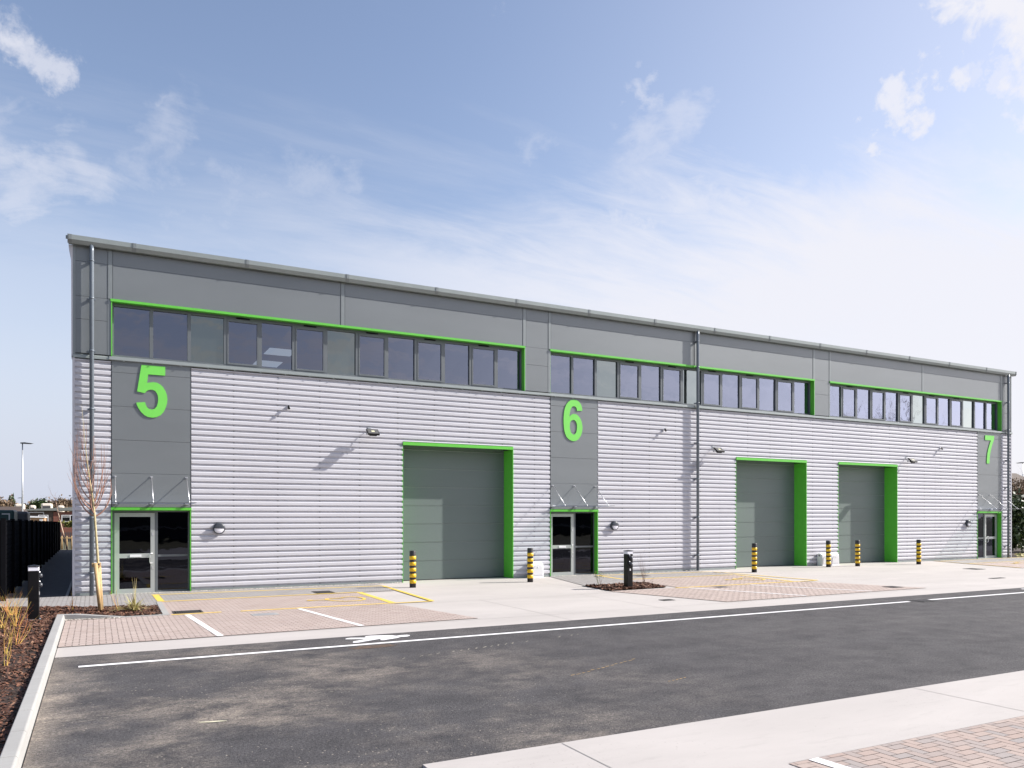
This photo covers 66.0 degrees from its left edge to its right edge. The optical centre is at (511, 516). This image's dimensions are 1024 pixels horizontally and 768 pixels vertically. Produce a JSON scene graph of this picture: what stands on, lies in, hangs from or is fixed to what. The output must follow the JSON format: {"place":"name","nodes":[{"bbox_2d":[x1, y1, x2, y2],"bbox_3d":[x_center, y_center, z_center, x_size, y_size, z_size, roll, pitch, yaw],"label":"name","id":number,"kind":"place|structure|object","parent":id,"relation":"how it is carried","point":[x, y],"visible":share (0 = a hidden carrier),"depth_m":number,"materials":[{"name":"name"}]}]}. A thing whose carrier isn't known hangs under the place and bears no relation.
{"place":"outdoors","nodes":[
{"label":"outdoors","id":0,"kind":"place"},
{"bbox_2d":[6,549,71,598],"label":"path","id":1,"kind":"structure","parent":0,"point":[55,570],"depth_m":27.01,"materials":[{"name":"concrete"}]},
{"bbox_2d":[0,518,60,601],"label":"metal fence","id":2,"kind":"object","parent":1,"relation":"on","point":[24,544],"visible":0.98,"depth_m":24.90,"materials":[{"name":"black metal"}]},
{"bbox_2d":[48,487,67,549],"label":"birch sapling","id":3,"kind":"object","parent":1,"relation":"on","point":[60,521],"visible":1,"depth_m":49.87,"materials":[{"name":"brown plant"}]},
{"bbox_2d":[0,581,664,754],"bbox_3d":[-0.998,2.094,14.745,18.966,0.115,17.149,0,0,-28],"label":"bark mulch","id":4,"kind":"object","parent":0,"point":[38,639],"visible":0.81,"depth_m":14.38,"materials":[{"name":"brown wood"}]},
{"bbox_2d":[4,648,11,665],"bbox_3d":[-7.129,1.944,10.976,0.280,0.360,0.197,0,0,-28],"label":"dogwood shrub","id":5,"kind":"object","parent":4,"relation":"on","point":[7,658],"visible":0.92,"depth_m":11.04,"materials":[{"name":"yellow plant"}]},
{"bbox_2d":[3,619,15,654],"bbox_3d":[-7.659,1.803,12.015,0.351,0.640,0.208,0,0,22],"label":"dogwood shrub","id":6,"kind":"object","parent":4,"relation":"on","point":[9,638],"visible":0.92,"depth_m":12.00,"materials":[{"name":"yellow plant"}]},
{"bbox_2d":[0,590,22,628],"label":"dogwood shrub","id":7,"kind":"object","parent":4,"relation":"on","point":[6,617],"visible":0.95,"depth_m":14.70,"materials":[{"name":"yellow plant"}]},
{"bbox_2d":[0,587,26,615],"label":"dogwood shrub","id":8,"kind":"object","parent":4,"relation":"on","point":[8,611],"visible":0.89,"depth_m":16.67,"materials":[{"name":"yellow plant"}]},
{"bbox_2d":[0,595,30,626],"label":"dogwood shrub","id":9,"kind":"object","parent":4,"relation":"on","point":[16,619],"visible":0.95,"depth_m":14.96,"materials":[{"name":"yellow plant"}]},
{"bbox_2d":[13,616,31,645],"bbox_3d":[-7.992,1.837,12.828,0.334,0.575,0.486,0,0,24],"label":"dogwood shrub","id":10,"kind":"object","parent":4,"relation":"on","point":[22,634],"visible":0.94,"depth_m":12.85,"materials":[{"name":"plant"}]},
{"bbox_2d":[27,565,42,620],"bbox_3d":[-9.704,1.550,16.023,0.287,1.132,0.260,0,0,-28],"label":"service bollard","id":11,"kind":"object","parent":4,"relation":"on","point":[35,575],"visible":0.96,"depth_m":15.94,"materials":[{"name":"black plastic"}]},
{"bbox_2d":[68,413,112,591],"bbox_3d":[-9.311,-0.172,17.355,0.993,4.549,0.702,0,0,-6],"label":"young tree","id":12,"kind":"object","parent":4,"relation":"on","point":[91,504],"visible":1,"depth_m":17.38,"materials":[{"name":"brown plant"}]},
{"bbox_2d":[92,562,102,610],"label":"tree stakes","id":13,"kind":"object","parent":4,"relation":"on","point":[98,585],"visible":0.87,"depth_m":17.39,"materials":[{"name":"beige wood"}]},
{"bbox_2d":[111,590,119,610],"bbox_3d":[-8.725,1.766,17.311,0.237,0.714,0.338,0,0,21],"label":"dogwood shrub","id":14,"kind":"object","parent":4,"relation":"on","point":[113,601],"visible":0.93,"depth_m":17.29,"materials":[{"name":"brown plant"}]},
{"bbox_2d":[108,580,153,611],"bbox_3d":[-8.410,1.723,17.430,1.070,0.738,0.789,0,0,-28],"label":"spiky clump","id":15,"kind":"object","parent":4,"relation":"on","point":[134,607],"visible":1,"depth_m":17.40,"materials":[{"name":"plant"}]},
{"bbox_2d":[623,550,632,586],"bbox_3d":[3.441,1.555,23.284,0.260,1.132,0.287,0,0,-28],"label":"service bollard","id":16,"kind":"object","parent":4,"relation":"on","point":[628,568],"visible":0.92,"depth_m":23.21,"materials":[{"name":"black plastic"}]},
{"bbox_2d":[637,553,647,583],"bbox_3d":[4.059,1.507,24.361,0.360,1.231,0.610,0,0,-13],"label":"bare shrub","id":17,"kind":"object","parent":4,"relation":"on","point":[642,570],"visible":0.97,"depth_m":24.36,"materials":[{"name":"brown plant"}]},
{"bbox_2d":[0,571,734,606],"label":"grey block paving","id":18,"kind":"structure","parent":0,"point":[577,579],"depth_m":21.65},
{"bbox_2d":[311,591,334,593],"bbox_3d":[-5.260,2.112,21.981,0.500,0.008,0.680,0,0,-28],"label":"drain grate","id":19,"kind":"object","parent":18,"relation":"on","point":[318,592],"visible":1,"depth_m":21.90,"materials":[{"name":"metal"}]},
{"bbox_2d":[65,570,696,620],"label":"loose gravel","id":20,"kind":"structure","parent":18,"relation":"on","point":[284,587],"depth_m":23.07,"materials":[{"name":"grey gravel"}]},
{"bbox_2d":[58,575,922,647],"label":"red block paving","id":21,"kind":"structure","parent":0,"point":[306,615],"depth_m":17.37,"materials":[{"name":"red brick"}]},
{"bbox_2d":[172,610,202,613],"bbox_3d":[-7.181,2.112,17.454,0.600,0.008,0.500,0,0,-28],"label":"drain grate","id":22,"kind":"object","parent":21,"relation":"on","point":[187,611],"visible":1,"depth_m":17.47,"materials":[{"name":"metal"}]},
{"bbox_2d":[251,613,279,615],"bbox_3d":[-5.334,2.115,17.026,0.550,0.008,0.380,0,0,-28],"label":"manhole cover","id":23,"kind":"object","parent":21,"relation":"on","point":[261,614],"visible":1,"depth_m":16.96,"materials":[{"name":"concrete"}]},
{"bbox_2d":[307,596,365,600],"bbox_3d":[-4.313,2.108,19.963,1.048,0.005,1.457,0,0,42],"label":"wheelchair symbol","id":24,"kind":"object","parent":21,"relation":"on","point":[336,600],"visible":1,"depth_m":19.98,"materials":[{"name":"yellow paint"}]},
{"bbox_2d":[0,0,1023,504],"label":"sky","id":25,"kind":"structure","parent":0,"point":[844,173],"materials":[{"name":"blue"}]},
{"bbox_2d":[6,539,1019,597],"bbox_3d":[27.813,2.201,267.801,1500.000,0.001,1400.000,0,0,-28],"label":"ground","id":26,"kind":"structure","parent":0,"point":[70,549],"depth_m":53.09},
{"bbox_2d":[0,496,11,506],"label":"skyline bush","id":27,"kind":"object","parent":26,"relation":"on","point":[5,503],"visible":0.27,"depth_m":146.55,"materials":[{"name":"brown plant"}]},
{"bbox_2d":[0,510,16,519],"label":"green cabinet","id":28,"kind":"object","parent":26,"relation":"on","point":[9,514],"visible":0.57,"depth_m":39.71,"materials":[{"name":"metal"}]},
{"bbox_2d":[6,495,13,506],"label":"skyline bush","id":29,"kind":"object","parent":26,"relation":"on","point":[10,502],"visible":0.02,"depth_m":148.99,"materials":[{"name":"brown plant"}]},
{"bbox_2d":[8,493,14,504],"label":"evergreen tree","id":30,"kind":"object","parent":26,"relation":"on","point":[11,497],"visible":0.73,"depth_m":149.83,"materials":[{"name":"green plant"}]},
{"bbox_2d":[0,507,27,511],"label":"brown roofed shed","id":31,"kind":"structure","parent":26,"relation":"on","point":[12,508],"depth_m":82.39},
{"bbox_2d":[14,504,24,508],"bbox_3d":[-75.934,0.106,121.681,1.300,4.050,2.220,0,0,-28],"label":"parked caravan","id":32,"kind":"object","parent":26,"relation":"on","point":[17,505],"visible":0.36,"depth_m":120.77,"materials":[{"name":"beige paint"}]},
{"bbox_2d":[17,511,29,520],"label":"grey cabinet","id":33,"kind":"object","parent":26,"relation":"on","point":[23,515],"visible":0.24,"depth_m":42.91,"materials":[{"name":"grey metal"}]},
{"bbox_2d":[20,442,32,510],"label":"street lamp","id":34,"kind":"object","parent":26,"relation":"on","point":[22,443],"visible":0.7,"depth_m":62.01,"materials":[{"name":"metal"}]},
{"bbox_2d":[29,512,46,520],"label":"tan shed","id":35,"kind":"structure","parent":26,"relation":"on","point":[39,518],"depth_m":60.83,"materials":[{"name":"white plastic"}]},
{"bbox_2d":[26,495,50,508],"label":"evergreen tree","id":36,"kind":"object","parent":26,"relation":"on","point":[37,503],"visible":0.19,"depth_m":139.47,"materials":[{"name":"green plant"}]},
{"bbox_2d":[41,503,52,508],"bbox_3d":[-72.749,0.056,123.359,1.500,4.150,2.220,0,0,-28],"label":"parked caravan","id":37,"kind":"object","parent":26,"relation":"on","point":[46,505],"visible":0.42,"depth_m":122.43,"materials":[{"name":"beige paint"}]},
{"bbox_2d":[25,507,71,527],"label":"brick house","id":38,"kind":"structure","parent":26,"relation":"on","point":[50,514],"depth_m":100.28,"materials":[{"name":"brick"}]},
{"bbox_2d":[61,515,71,521],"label":"window","id":39,"kind":"structure","parent":38,"relation":"in","point":[68,518],"depth_m":100.93,"materials":[{"name":"white plastic"}]},
{"bbox_2d":[51,494,69,511],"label":"skyline bush","id":40,"kind":"object","parent":26,"relation":"on","point":[59,502],"visible":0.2,"depth_m":150.79,"materials":[{"name":"brown plant"}]},
{"bbox_2d":[0,614,125,767],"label":"kerb","id":41,"kind":"structure","parent":26,"relation":"on","point":[14,751],"depth_m":8.70,"materials":[{"name":"concrete"}]},
{"bbox_2d":[58,520,71,527],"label":"hedge","id":42,"kind":"object","parent":26,"relation":"on","point":[67,524],"visible":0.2,"depth_m":74.70,"materials":[{"name":"green plant"}]},
{"bbox_2d":[61,532,70,541],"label":"palisade railing","id":43,"kind":"object","parent":26,"relation":"on","point":[67,535],"visible":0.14,"depth_m":66.20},
{"bbox_2d":[61,536,71,548],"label":"timber fence","id":44,"kind":"object","parent":26,"relation":"on","point":[66,538],"visible":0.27,"depth_m":50.82,"materials":[{"name":"beige wood"}]},
{"bbox_2d":[61,528,71,538],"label":"garden wall","id":45,"kind":"structure","parent":26,"relation":"on","point":[66,530],"depth_m":73.30,"materials":[{"name":"red brick"}]},
{"bbox_2d":[62,498,71,511],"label":"skyline bush","id":46,"kind":"object","parent":26,"relation":"on","point":[68,502],"visible":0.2,"depth_m":153.17,"materials":[{"name":"brown plant"}]},
{"bbox_2d":[66,580,71,595],"bbox_3d":[-19.717,2.141,35.925,0.060,0.080,33.970,0,0,-28],"label":"path edging","id":47,"kind":"object","parent":26,"relation":"on","point":[69,589],"visible":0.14,"depth_m":22.73,"materials":[{"name":"concrete"}]},
{"bbox_2d":[1012,473,1023,487],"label":"brown roofed house","id":48,"kind":"structure","parent":26,"relation":"on","point":[1014,475],"depth_m":76.88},
{"bbox_2d":[22,588,1023,767],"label":"road","id":49,"kind":"structure","parent":0,"point":[384,707],"depth_m":10.17,"materials":[{"name":"grey asphalt"}]},
{"bbox_2d":[34,634,577,729],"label":"pale streaks","id":50,"kind":"object","parent":49,"relation":"on","point":[284,692],"visible":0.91,"depth_m":9.28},
{"bbox_2d":[349,644,391,648],"bbox_3d":[-2.259,2.127,12.883,0.864,0.001,0.291,0,0,-28],"label":"road dirt patch","id":51,"kind":"object","parent":49,"relation":"on","point":[372,646],"visible":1,"depth_m":12.88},
{"bbox_2d":[346,635,409,642],"bbox_3d":[-2.303,2.125,13.785,1.150,0.001,0.640,0,0,-28],"label":"pedestrian symbol","id":52,"kind":"object","parent":49,"relation":"on","point":[381,637],"visible":1,"depth_m":13.82,"materials":[{"name":"white paint"}]},
{"bbox_2d":[78,585,1023,666],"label":"white road markings","id":53,"kind":"object","parent":49,"relation":"on","point":[210,629],"visible":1,"depth_m":14.99,"materials":[{"name":"paint"}]},
{"bbox_2d":[910,599,934,601],"bbox_3d":[10.370,2.124,19.852,0.530,0.008,0.380,0,0,-28],"label":"drain grate","id":54,"kind":"object","parent":49,"relation":"on","point":[922,600],"visible":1,"depth_m":19.87,"materials":[{"name":"metal"}]},
{"bbox_2d":[55,561,1023,657],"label":"concrete yard","id":55,"kind":"structure","parent":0,"point":[570,602],"depth_m":20.69,"materials":[{"name":"beige concrete"}]},
{"bbox_2d":[126,586,584,617],"bbox_3d":[-2.186,2.145,21.295,14.900,0.072,2.960,0,0,-28],"label":"flush edging","id":56,"kind":"object","parent":55,"relation":"on","point":[163,609],"visible":0.43,"depth_m":17.47,"materials":[{"name":"concrete"}]},
{"bbox_2d":[409,551,415,587],"bbox_3d":[-2.970,1.589,23.596,0.197,1.124,0.197,0,0,34],"label":"bollard","id":57,"kind":"object","parent":55,"relation":"on","point":[412,568],"visible":0.94,"depth_m":23.52,"materials":[{"name":"yellow plastic"}]},
{"bbox_2d":[527,548,532,581],"bbox_3d":[0.591,1.589,25.574,0.197,1.124,0.197,0,0,-1],"label":"bollard","id":58,"kind":"object","parent":55,"relation":"on","point":[529,564],"visible":0.99,"depth_m":25.49,"materials":[{"name":"yellow plastic"}]},
{"bbox_2d":[66,233,1016,595],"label":"industrial terrace","id":59,"kind":"structure","parent":55,"relation":"on","point":[464,459],"depth_m":26.69,"materials":[{"name":"silver metal"}]},
{"bbox_2d":[111,507,190,593],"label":"entrance door","id":60,"kind":"structure","parent":59,"relation":"in","point":[151,547],"depth_m":22.00,"materials":[{"name":"silver metal"}]},
{"bbox_2d":[136,365,166,417],"bbox_3d":[-9.964,-3.449,21.818,0.785,1.440,0.016,0,0,-28],"label":"number sign","id":61,"kind":"object","parent":59,"relation":"attached to","point":[144,386],"visible":1,"depth_m":21.82,"materials":[{"name":"green plastic"}]},
{"bbox_2d":[112,476,195,504],"bbox_3d":[-9.707,-0.717,21.400,2.030,0.775,1.010,0,0,-28],"label":"glass canopy","id":62,"kind":"object","parent":59,"relation":"attached to","point":[185,503],"visible":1,"depth_m":21.35,"materials":[{"name":"metal"}]},
{"bbox_2d":[213,523,224,533],"bbox_3d":[-8.390,0.346,22.595,0.336,0.336,0.116,0,0,-28],"label":"bulkhead light","id":63,"kind":"object","parent":59,"relation":"attached to","point":[218,528],"visible":1,"depth_m":22.55,"materials":[{"name":"grey plastic"}]},
{"bbox_2d":[110,299,524,390],"bbox_3d":[-5.267,-5.106,24.440,12.800,1.565,0.307,0,0,-28],"label":"window","id":64,"kind":"structure","parent":59,"relation":"in","point":[188,335],"depth_m":23.99,"materials":[{"name":"clear glass"}]},
{"bbox_2d":[366,427,379,435],"bbox_3d":[-4.368,-2.635,24.536,0.370,0.308,0.501,0,0,-28],"label":"floodlight","id":65,"kind":"object","parent":59,"relation":"attached to","point":[371,432],"visible":1,"depth_m":24.39,"materials":[{"name":"metal"}]},
{"bbox_2d":[402,442,512,581],"bbox_3d":[-1.896,-0.126,26.489,4.003,4.515,0.780,0,0,-28],"label":"roller door","id":66,"kind":"structure","parent":59,"relation":"in","point":[457,501],"depth_m":26.83,"materials":[{"name":"grey metal"}]},
{"bbox_2d":[533,561,543,577],"bbox_3d":[0.828,1.857,27.337,0.474,0.567,0.320,0,0,-28],"label":"meter box","id":67,"kind":"object","parent":59,"relation":"attached to","point":[538,570],"visible":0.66,"depth_m":27.24,"materials":[{"name":"white plastic"}]},
{"bbox_2d":[533,565,542,574],"bbox_3d":[0.895,1.861,27.214,0.390,0.340,0.012,0,0,-28],"label":"door","id":68,"kind":"structure","parent":67,"relation":"in","point":[536,571],"depth_m":27.20,"materials":[{"name":"white plastic"}]},
{"bbox_2d":[563,400,581,440],"bbox_3d":[2.183,-3.434,28.218,0.795,1.490,0.016,0,0,-28],"label":"number sign","id":69,"kind":"object","parent":59,"relation":"attached to","point":[568,418],"visible":1,"depth_m":28.18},
{"bbox_2d":[550,509,598,575],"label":"entrance door","id":70,"kind":"structure","parent":59,"relation":"in","point":[573,533],"depth_m":28.46,"materials":[{"name":"black glass"}]},
{"bbox_2d":[552,485,608,506],"bbox_3d":[2.502,-0.717,27.833,2.030,0.775,1.010,0,0,-28],"label":"glass canopy","id":71,"kind":"object","parent":59,"relation":"attached to","point":[564,505],"visible":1,"depth_m":27.82,"materials":[{"name":"metal"}]},
{"bbox_2d":[610,521,618,529],"bbox_3d":[3.786,0.346,29.011,0.336,0.336,0.116,0,0,-28],"label":"bulkhead light","id":72,"kind":"object","parent":59,"relation":"attached to","point":[614,525],"visible":1,"depth_m":28.96,"materials":[{"name":"black plastic"}]},
{"bbox_2d":[550,349,814,414],"bbox_3d":[7.119,-5.106,30.966,13.200,1.565,0.307,0,0,-28],"label":"window","id":73,"kind":"structure","parent":59,"relation":"in","point":[572,373],"depth_m":30.63,"materials":[{"name":"clear glass"}]},
{"bbox_2d":[712,446,724,452],"bbox_3d":[8.079,-2.635,31.095,0.370,0.308,0.501,0,0,-28],"label":"floodlight","id":74,"kind":"object","parent":59,"relation":"attached to","point":[718,450],"visible":1,"depth_m":30.95,"materials":[{"name":"metal"}]},
{"bbox_2d":[735,457,806,567],"bbox_3d":[10.655,-0.126,33.102,4.016,4.515,0.780,0,0,-28],"label":"roller door","id":75,"kind":"structure","parent":59,"relation":"in","point":[771,496],"depth_m":33.63,"materials":[{"name":"grey metal"}]},
{"bbox_2d":[817,553,825,565],"bbox_3d":[13.435,1.857,33.980,0.474,0.567,0.320,0,0,-28],"label":"meter box","id":76,"kind":"object","parent":59,"relation":"attached to","point":[821,559],"visible":0.54,"depth_m":33.85,"materials":[{"name":"white plastic"}]},
{"bbox_2d":[831,552,838,565],"bbox_3d":[13.940,1.857,34.245,0.474,0.567,0.320,0,0,-28],"label":"meter box","id":77,"kind":"object","parent":59,"relation":"attached to","point":[834,558],"visible":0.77,"depth_m":34.11,"materials":[{"name":"white plastic"}]},
{"bbox_2d":[832,555,838,562],"bbox_3d":[14.007,1.861,34.122,0.390,0.340,0.012,0,0,-28],"label":"door","id":78,"kind":"structure","parent":77,"relation":"in","point":[835,559],"depth_m":34.11,"materials":[{"name":"white plastic"}]},
{"bbox_2d":[837,462,897,562],"bbox_3d":[15.910,-0.126,35.871,3.946,4.515,0.780,0,0,-28],"label":"roller door","id":79,"kind":"structure","parent":59,"relation":"in","point":[867,494],"depth_m":36.46,"materials":[{"name":"grey metal"}]},
{"bbox_2d":[905,457,917,462],"bbox_3d":[18.475,-2.615,36.572,0.370,0.308,0.501,0,0,-28],"label":"floodlight","id":80,"kind":"object","parent":59,"relation":"attached to","point":[912,460],"visible":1,"depth_m":36.45,"materials":[{"name":"metal"}]},
{"bbox_2d":[829,381,1001,430],"bbox_3d":[19.363,-5.106,37.418,12.600,1.565,0.307,0,0,-28],"label":"window","id":81,"kind":"structure","parent":59,"relation":"in","point":[847,400],"depth_m":37.25,"materials":[{"name":"clear glass"}]},
{"bbox_2d":[965,520,970,526],"bbox_3d":[22.515,0.351,38.879,0.336,0.336,0.116,0,0,-28],"label":"bulkhead light","id":82,"kind":"object","parent":59,"relation":"attached to","point":[967,523],"visible":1,"depth_m":38.83,"materials":[{"name":"black plastic"}]},
{"bbox_2d":[985,435,993,463],"bbox_3d":[24.073,-3.364,39.752,0.750,1.410,0.016,0,0,-28],"label":"number sign","id":83,"kind":"object","parent":59,"relation":"attached to","point":[988,437],"visible":1,"depth_m":39.74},
{"bbox_2d":[977,511,1001,558],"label":"entrance door","id":84,"kind":"structure","parent":59,"relation":"in","point":[989,524],"depth_m":40.10,"materials":[{"name":"grey glass"}]},
{"bbox_2d":[978,494,1017,509],"bbox_3d":[24.301,-0.717,39.319,2.030,0.775,1.010,0,0,-28],"label":"glass canopy","id":85,"kind":"object","parent":59,"relation":"attached to","point":[998,501],"visible":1,"depth_m":39.47,"materials":[{"name":"metal"}]},
{"bbox_2d":[74,566,1022,767],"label":"sawn joints","id":86,"kind":"object","parent":55,"relation":"on","point":[624,609],"visible":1,"depth_m":15.87,"materials":[{"name":"grey concrete"}]},
{"bbox_2d":[114,558,989,593],"bbox_3d":[6.923,2.123,31.069,40.490,0.017,0.600,0,0,-28],"label":"door threshold","id":87,"kind":"object","parent":55,"relation":"on","point":[550,576],"depth_m":22.17,"materials":[{"name":"concrete"}]},
{"bbox_2d":[153,557,1019,614],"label":"yellow bay markings","id":88,"kind":"object","parent":55,"relation":"on","point":[157,597],"visible":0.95,"depth_m":21.59,"materials":[{"name":"paint"}]},
{"bbox_2d":[752,543,756,571],"bbox_3d":[9.216,1.589,29.992,0.197,1.124,0.197,0,0,-38],"label":"bollard","id":89,"kind":"object","parent":55,"relation":"on","point":[754,557],"visible":1,"depth_m":29.91,"materials":[{"name":"yellow plastic"}]},
{"bbox_2d":[826,541,830,566],"bbox_3d":[13.287,1.589,33.113,0.197,1.124,0.197,0,0,-22],"label":"bollard","id":90,"kind":"object","parent":55,"relation":"on","point":[828,553],"visible":0.98,"depth_m":33.04,"materials":[{"name":"yellow metal"}]},
{"bbox_2d":[855,540,859,565],"bbox_3d":[14.764,1.589,33.689,0.197,1.124,0.197,0,0,26],"label":"bollard","id":91,"kind":"object","parent":55,"relation":"on","point":[857,552],"visible":1,"depth_m":33.60,"materials":[{"name":"yellow metal"}]},
{"bbox_2d":[916,539,920,563],"bbox_3d":[18.051,1.589,34.997,0.197,1.124,0.197,0,0,-32],"label":"bollard","id":92,"kind":"object","parent":55,"relation":"on","point":[918,551],"visible":1,"depth_m":34.92,"materials":[{"name":"yellow metal"}]},
{"bbox_2d":[423,670,1023,767],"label":"pavement apron","id":93,"kind":"object","parent":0,"point":[780,738],"visible":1,"depth_m":7.63,"materials":[{"name":"concrete"}]},
{"bbox_2d":[789,716,1023,767],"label":"herringbone paving","id":94,"kind":"structure","parent":0,"point":[969,737],"depth_m":6.99,"materials":[{"name":"beige brick"}]},
{"bbox_2d":[809,757,849,767],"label":"bay marking","id":95,"kind":"object","parent":94,"relation":"on","point":[827,762],"visible":1,"depth_m":6.67,"materials":[{"name":"white paint"}]},
{"bbox_2d":[939,557,1023,563],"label":"grey paving","id":96,"kind":"structure","parent":0,"point":[991,560],"depth_m":37.80,"materials":[{"name":"grey concrete"}]},
{"bbox_2d":[974,561,1023,567],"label":"block paving","id":97,"kind":"structure","parent":0,"point":[1017,564],"depth_m":34.67,"materials":[{"name":"beige concrete"}]},
{"bbox_2d":[1012,548,1023,556],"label":"verge","id":98,"kind":"structure","parent":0,"point":[1017,551],"depth_m":46.20,"materials":[{"name":"plant"}]},
{"bbox_2d":[1012,491,1023,551],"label":"hedge bush","id":99,"kind":"object","parent":98,"relation":"on","point":[1018,528],"visible":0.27,"depth_m":42.23,"materials":[{"name":"green plant"}]},
{"bbox_2d":[1012,476,1023,499],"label":"brown bush","id":100,"kind":"object","parent":98,"relation":"on","point":[1019,485],"visible":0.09,"depth_m":48.28,"materials":[{"name":"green plant"}]},
{"bbox_2d":[1013,488,1023,548],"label":"hedge bush","id":101,"kind":"object","parent":98,"relation":"on","point":[1019,495],"visible":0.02,"depth_m":46.33,"materials":[{"name":"green plant"}]}
]}

